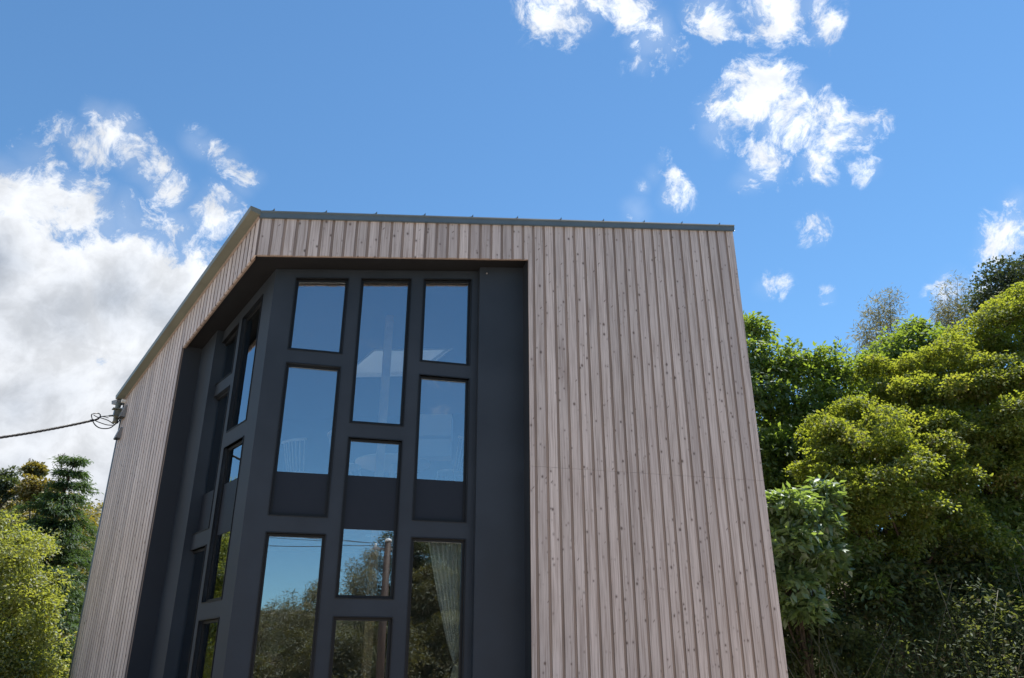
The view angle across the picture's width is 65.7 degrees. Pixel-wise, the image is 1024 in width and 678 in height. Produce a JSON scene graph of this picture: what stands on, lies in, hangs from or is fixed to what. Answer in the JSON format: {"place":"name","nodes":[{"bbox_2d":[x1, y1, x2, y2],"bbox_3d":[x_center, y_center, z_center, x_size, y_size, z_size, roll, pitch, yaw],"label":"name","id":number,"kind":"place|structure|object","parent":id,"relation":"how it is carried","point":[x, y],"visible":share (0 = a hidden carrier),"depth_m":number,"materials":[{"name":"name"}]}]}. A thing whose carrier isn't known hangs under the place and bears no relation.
{"place":"outdoors","nodes":[
{"label":"outdoors","id":0,"kind":"place"},
{"bbox_2d":[0,0,1023,541],"label":"sky","id":1,"kind":"structure","parent":0,"point":[850,148],"materials":[{"name":"blue"}]},
{"bbox_2d":[52,495,1023,677],"bbox_3d":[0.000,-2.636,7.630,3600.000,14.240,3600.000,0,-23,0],"label":"ground","id":2,"kind":"structure","parent":0,"point":[873,634],"depth_m":19.23,"materials":[{"name":"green plant"}]},
{"bbox_2d":[0,465,25,507],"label":"ridge tree","id":3,"kind":"object","parent":2,"relation":"on","point":[8,481],"visible":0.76,"depth_m":45.97,"materials":[{"name":"green plant"}]},
{"bbox_2d":[18,459,49,520],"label":"ridge tree","id":4,"kind":"object","parent":2,"relation":"on","point":[37,469],"visible":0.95,"depth_m":50.39,"materials":[{"name":"green plant"}]},
{"bbox_2d":[8,473,66,518],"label":"ridge tree","id":5,"kind":"object","parent":2,"relation":"on","point":[33,486],"visible":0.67,"depth_m":43.76,"materials":[{"name":"green plant"}]},
{"bbox_2d":[0,509,76,677],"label":"yellow green tree","id":6,"kind":"object","parent":2,"relation":"on","point":[17,550],"visible":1,"depth_m":14.66,"materials":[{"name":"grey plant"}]},
{"bbox_2d":[0,453,102,677],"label":"conifer","id":7,"kind":"object","parent":2,"relation":"on","point":[63,508],"visible":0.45,"depth_m":18.99,"materials":[{"name":"green plant"}]},
{"bbox_2d":[0,491,102,671],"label":"ridge forest","id":8,"kind":"object","parent":2,"relation":"on","point":[94,516],"visible":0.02,"depth_m":46.31,"materials":[{"name":"green plant"}]},
{"bbox_2d":[52,453,66,481],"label":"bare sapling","id":9,"kind":"object","parent":2,"relation":"on","point":[59,462],"visible":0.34,"depth_m":44.74,"materials":[{"name":"grey plant"}]},
{"bbox_2d":[68,206,787,677],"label":"house","id":10,"kind":"structure","parent":2,"relation":"on","point":[600,510],"depth_m":11.90,"materials":[{"name":"grey wood"}]},
{"bbox_2d":[0,412,119,438],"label":"service cable","id":11,"kind":"object","parent":10,"relation":"attached to","point":[51,428],"visible":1,"depth_m":15.27,"materials":[{"name":"black plastic"}]},
{"bbox_2d":[176,544,206,677],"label":"window","id":12,"kind":"structure","parent":10,"relation":"in","point":[199,555],"depth_m":11.36,"materials":[{"name":"black metal"}]},
{"bbox_2d":[190,617,219,677],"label":"window","id":13,"kind":"structure","parent":10,"relation":"in","point":[204,667],"depth_m":10.55,"materials":[{"name":"black metal"}]},
{"bbox_2d":[192,385,229,534],"bbox_3d":[-4.571,1.855,12.175,0.117,2.194,0.794,17,-28,-34],"label":"window","id":14,"kind":"structure","parent":10,"relation":"in","point":[207,499],"depth_m":12.21,"materials":[{"name":"black metal"}]},
{"bbox_2d":[201,435,243,603],"bbox_3d":[-3.982,2.512,11.071,0.117,2.204,0.809,17,-28,-34],"label":"window","id":15,"kind":"structure","parent":10,"relation":"in","point":[226,506],"depth_m":11.15,"materials":[{"name":"black metal"}]},
{"bbox_2d":[215,323,238,384],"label":"window","id":16,"kind":"structure","parent":10,"relation":"in","point":[230,345],"depth_m":12.92,"materials":[{"name":"black metal"}]},
{"bbox_2d":[226,294,262,432],"bbox_3d":[-3.982,0.371,11.976,0.117,1.993,0.809,17,-28,-34],"label":"window","id":17,"kind":"structure","parent":10,"relation":"in","point":[242,393],"depth_m":12.09,"materials":[{"name":"black metal"}]},
{"bbox_2d":[248,531,325,677],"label":"window","id":18,"kind":"structure","parent":10,"relation":"in","point":[268,534],"depth_m":10.24,"materials":[{"name":"black metal"}]},
{"bbox_2d":[281,438,310,472],"bbox_3d":[-3.425,2.143,12.785,0.517,0.980,0.554,-12,-26,26],"label":"spindle chair","id":19,"kind":"object","parent":10,"relation":"on","point":[292,440],"visible":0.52,"depth_m":12.71,"materials":[{"name":"white paint"}]},
{"bbox_2d":[268,362,340,517],"bbox_3d":[-2.868,1.384,11.050,0.776,2.175,0.117,6,-24,-13],"label":"window","id":20,"kind":"structure","parent":10,"relation":"in","point":[292,493],"depth_m":10.80,"materials":[{"name":"black metal"}]},
{"bbox_2d":[288,277,348,353],"bbox_3d":[-2.868,-0.372,11.793,0.776,1.248,0.117,6,-24,-13],"label":"window","id":21,"kind":"structure","parent":10,"relation":"in","point":[310,280],"depth_m":11.85,"materials":[{"name":"black metal"}]},
{"bbox_2d":[327,430,360,475],"bbox_3d":[-2.608,1.933,12.289,0.554,0.980,0.517,14,-27,-30],"label":"spindle chair","id":22,"kind":"object","parent":10,"relation":"on","point":[354,467],"visible":0.34,"depth_m":12.30,"materials":[{"name":"white paint"}]},
{"bbox_2d":[328,616,392,677],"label":"window","id":23,"kind":"structure","parent":10,"relation":"in","point":[335,618],"depth_m":10.27,"materials":[{"name":"black metal"}]},
{"bbox_2d":[335,436,402,599],"bbox_3d":[-1.944,2.428,10.870,0.771,2.171,0.117,6,-24,-13],"label":"window","id":24,"kind":"structure","parent":10,"relation":"in","point":[369,503],"depth_m":10.93,"materials":[{"name":"black metal"}]},
{"bbox_2d":[349,278,411,426],"bbox_3d":[-1.944,0.142,11.837,0.771,2.390,0.117,6,-24,-13],"label":"window","id":25,"kind":"structure","parent":10,"relation":"in","point":[371,281],"depth_m":11.87,"materials":[{"name":"black metal"}]},
{"bbox_2d":[355,453,429,477],"bbox_3d":[-1.984,2.396,13.075,1.238,0.735,1.238,0,-23,0],"label":"round table","id":26,"kind":"object","parent":10,"relation":"on","point":[367,462],"visible":0.38,"depth_m":13.09,"materials":[{"name":"white paint"}]},
{"bbox_2d":[366,535,460,677],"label":"curtain","id":27,"kind":"object","parent":10,"relation":"hanging from","point":[446,561],"visible":0.88,"depth_m":10.93,"materials":[{"name":"grey fabric"}]},
{"bbox_2d":[404,537,465,677],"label":"window","id":28,"kind":"structure","parent":10,"relation":"in","point":[413,539],"depth_m":10.70,"materials":[{"name":"black metal"}]},
{"bbox_2d":[418,414,452,460],"bbox_3d":[-1.437,1.787,14.324,0.702,0.770,0.423,0,-23,0],"label":"wall cabinet","id":29,"kind":"object","parent":10,"relation":"attached to","point":[435,436],"depth_m":14.15,"materials":[{"name":"white plastic"}]},
{"bbox_2d":[419,414,451,435],"bbox_3d":[-1.417,1.538,14.211,0.660,0.400,0.017,0,-23,0],"label":"door","id":30,"kind":"structure","parent":29,"relation":"in","point":[430,424],"depth_m":14.20,"materials":[{"name":"plastic"}]},
{"bbox_2d":[412,374,469,522],"bbox_3d":[-1.021,1.567,11.494,0.767,2.154,0.117,6,-24,-13],"label":"window","id":31,"kind":"structure","parent":10,"relation":"in","point":[433,500],"depth_m":11.25,"materials":[{"name":"black metal"}]},
{"bbox_2d":[420,278,471,365],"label":"window","id":32,"kind":"structure","parent":10,"relation":"in","point":[430,282],"depth_m":12.34,"materials":[{"name":"black metal"}]},
{"bbox_2d":[436,435,463,480],"bbox_3d":[-0.934,2.097,12.676,0.554,0.980,0.517,-9,-24,20],"label":"spindle chair","id":33,"kind":"object","parent":10,"relation":"on","point":[447,473],"visible":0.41,"depth_m":12.57,"materials":[{"name":"white paint"}]},
{"bbox_2d":[761,451,846,675],"bbox_3d":[5.392,5.197,15.882,2.956,5.862,2.070,0,-23,0],"label":"bush","id":34,"kind":"object","parent":2,"relation":"on","point":[772,476],"visible":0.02,"depth_m":16.27,"materials":[{"name":"green plant"}]},
{"bbox_2d":[743,310,876,675],"bbox_3d":[6.107,3.516,16.685,4.519,9.372,2.823,0,-23,0],"label":"broadleaf tree","id":35,"kind":"object","parent":2,"relation":"on","point":[808,371],"visible":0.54,"depth_m":17.57,"materials":[{"name":"green plant"}]},
{"bbox_2d":[765,474,855,677],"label":"broadleaf shrub","id":36,"kind":"object","parent":2,"relation":"on","point":[803,530],"visible":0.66,"depth_m":13.05,"materials":[{"name":"green plant"}]},
{"bbox_2d":[778,584,863,661],"bbox_3d":[4.808,5.739,13.856,2.787,3.566,1.999,0,-23,0],"label":"bush","id":37,"kind":"object","parent":2,"relation":"on","point":[792,591],"visible":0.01,"depth_m":13.83,"materials":[{"name":"green plant"}]},
{"bbox_2d":[782,602,892,677],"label":"bush","id":38,"kind":"object","parent":2,"relation":"on","point":[848,640],"visible":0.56,"depth_m":12.97,"materials":[{"name":"green plant"}]},
{"bbox_2d":[835,337,849,358],"bbox_3d":[9.857,0.722,23.605,0.548,1.765,0.574,-18,-29,36],"label":"bare sapling","id":39,"kind":"object","parent":2,"relation":"on","point":[843,352],"visible":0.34,"depth_m":23.71,"materials":[{"name":"grey plant"}]},
{"bbox_2d":[804,421,897,643],"bbox_3d":[7.706,4.954,17.134,3.333,6.215,2.577,0,-23,0],"label":"bush","id":40,"kind":"object","parent":2,"relation":"on","point":[883,462],"depth_m":17.56,"materials":[{"name":"green plant"}]},
{"bbox_2d":[791,527,941,677],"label":"bush","id":41,"kind":"object","parent":2,"relation":"on","point":[831,581],"visible":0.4,"depth_m":13.82,"materials":[{"name":"green plant"}]},
{"bbox_2d":[845,286,908,405],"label":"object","id":42,"kind":"object","parent":2,"relation":"on","point":[889,319],"visible":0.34,"depth_m":27.32,"materials":[{"name":"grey plant"}]},
{"bbox_2d":[828,508,938,676],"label":"bush","id":43,"kind":"object","parent":2,"relation":"on","point":[880,530],"visible":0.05,"depth_m":16.59,"materials":[{"name":"green plant"}]},
{"bbox_2d":[830,550,956,677],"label":"bush","id":44,"kind":"object","parent":2,"relation":"on","point":[891,564],"visible":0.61,"depth_m":13.79,"materials":[{"name":"green plant"}]},
{"bbox_2d":[828,314,962,671],"bbox_3d":[9.632,3.306,19.109,4.542,8.786,2.566,10,-25,-21],"label":"broadleaf tree","id":45,"kind":"object","parent":2,"relation":"on","point":[907,338],"visible":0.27,"depth_m":20.17,"materials":[{"name":"green plant"}]},
{"bbox_2d":[782,394,1023,677],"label":"maple tree","id":46,"kind":"object","parent":2,"relation":"on","point":[918,467],"visible":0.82,"depth_m":14.59,"materials":[{"name":"green plant"}]},
{"bbox_2d":[783,477,1023,677],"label":"undergrowth","id":47,"kind":"object","parent":2,"relation":"on","point":[978,652],"visible":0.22,"depth_m":13.13,"materials":[{"name":"green plant"}]},
{"bbox_2d":[784,533,1023,677],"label":"dwarf bamboo","id":48,"kind":"object","parent":2,"relation":"on","point":[836,676],"depth_m":12.78,"materials":[{"name":"green plant"}]},
{"bbox_2d":[876,403,987,676],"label":"bush","id":49,"kind":"object","parent":2,"relation":"on","point":[921,493],"visible":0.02,"depth_m":18.01,"materials":[{"name":"green plant"}]},
{"bbox_2d":[849,280,1023,604],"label":"maple tree","id":50,"kind":"object","parent":2,"relation":"on","point":[975,381],"visible":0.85,"depth_m":16.66,"materials":[{"name":"green plant"}]},
{"bbox_2d":[887,533,1022,677],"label":"bush","id":51,"kind":"object","parent":2,"relation":"on","point":[941,567],"visible":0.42,"depth_m":14.28,"materials":[{"name":"green plant"}]},
{"bbox_2d":[903,469,1009,675],"bbox_3d":[9.409,4.863,15.884,2.505,4.920,2.057,-9,-25,21],"label":"bush","id":52,"kind":"object","parent":2,"relation":"on","point":[980,487],"visible":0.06,"depth_m":16.05,"materials":[{"name":"green plant"}]},
{"bbox_2d":[928,270,1000,503],"bbox_3d":[15.846,1.609,27.628,2.611,8.806,2.457,12,-26,-26],"label":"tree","id":53,"kind":"object","parent":2,"relation":"on","point":[949,316],"visible":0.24,"depth_m":28.53,"materials":[{"name":"green plant"}]},
{"bbox_2d":[907,358,1023,641],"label":"bush","id":54,"kind":"object","parent":2,"relation":"on","point":[986,419],"depth_m":19.27,"materials":[{"name":"green plant"}]},
{"bbox_2d":[924,521,1023,677],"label":"bush","id":55,"kind":"object","parent":2,"relation":"on","point":[1021,568],"visible":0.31,"depth_m":14.51,"materials":[{"name":"green plant"}]},
{"bbox_2d":[944,482,1023,619],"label":"bush","id":56,"kind":"object","parent":2,"relation":"on","point":[1015,509],"visible":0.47,"depth_m":15.58,"materials":[{"name":"green plant"}]},
{"bbox_2d":[953,251,1023,342],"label":"evergreen tree","id":57,"kind":"object","parent":2,"relation":"on","point":[1005,279],"visible":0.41,"depth_m":27.03,"materials":[{"name":"green plant"}]}
]}

